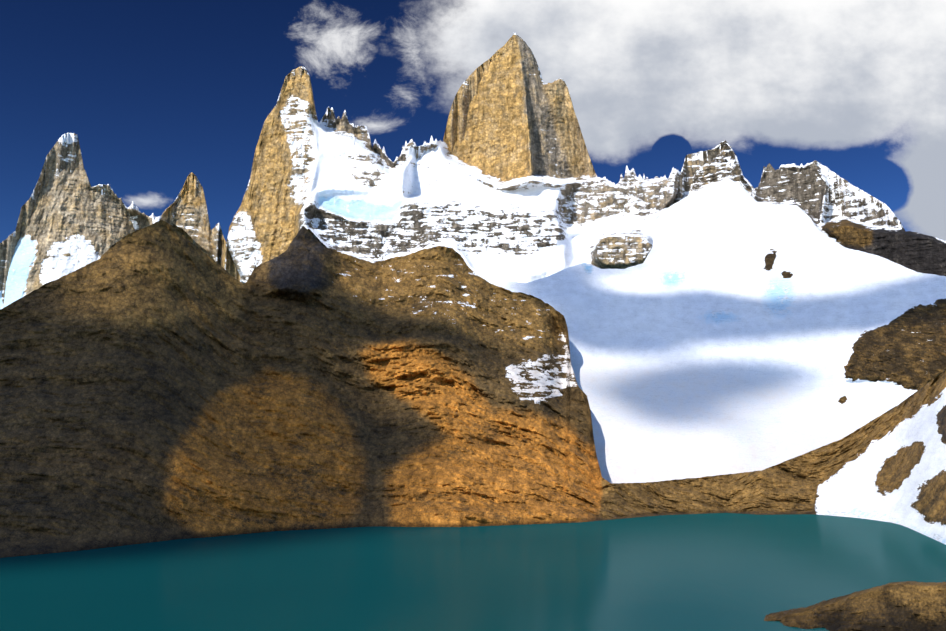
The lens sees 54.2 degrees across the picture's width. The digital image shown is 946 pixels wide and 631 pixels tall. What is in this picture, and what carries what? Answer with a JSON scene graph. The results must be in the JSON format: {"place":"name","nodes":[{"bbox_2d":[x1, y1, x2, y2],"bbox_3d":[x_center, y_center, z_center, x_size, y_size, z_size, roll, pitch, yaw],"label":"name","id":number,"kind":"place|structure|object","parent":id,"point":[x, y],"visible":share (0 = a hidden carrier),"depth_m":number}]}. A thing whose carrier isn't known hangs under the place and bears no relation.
{"place":"outdoors","nodes":[
{"label":"outdoors","id":0,"kind":"place"},
{"bbox_2d":[0,220,945,557],"bbox_3d":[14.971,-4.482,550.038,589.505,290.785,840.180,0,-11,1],"label":"rocky hillside","id":1,"kind":"structure","parent":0,"point":[160,380],"depth_m":530.69},
{"bbox_2d":[0,513,945,630],"bbox_3d":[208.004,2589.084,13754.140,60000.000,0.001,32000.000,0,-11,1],"label":"lake water","id":2,"kind":"structure","parent":0,"point":[718,572],"depth_m":157.94},
{"bbox_2d":[0,33,945,308],"bbox_3d":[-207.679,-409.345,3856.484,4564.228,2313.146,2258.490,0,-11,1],"label":"mountain range","id":3,"kind":"structure","parent":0,"point":[502,181],"depth_m":3862.41},
{"bbox_2d":[0,0,945,242],"label":"sky","id":4,"kind":"structure","parent":0,"point":[153,94]},
{"bbox_2d":[444,178,945,482],"bbox_3d":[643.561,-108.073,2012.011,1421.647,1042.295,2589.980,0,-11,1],"label":"glacier","id":5,"kind":"object","parent":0,"point":[728,326],"visible":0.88,"depth_m":1101.68},
{"bbox_2d":[764,581,945,630],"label":"foreground rock","id":6,"kind":"object","parent":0,"point":[907,606],"visible":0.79,"depth_m":103.22}
]}

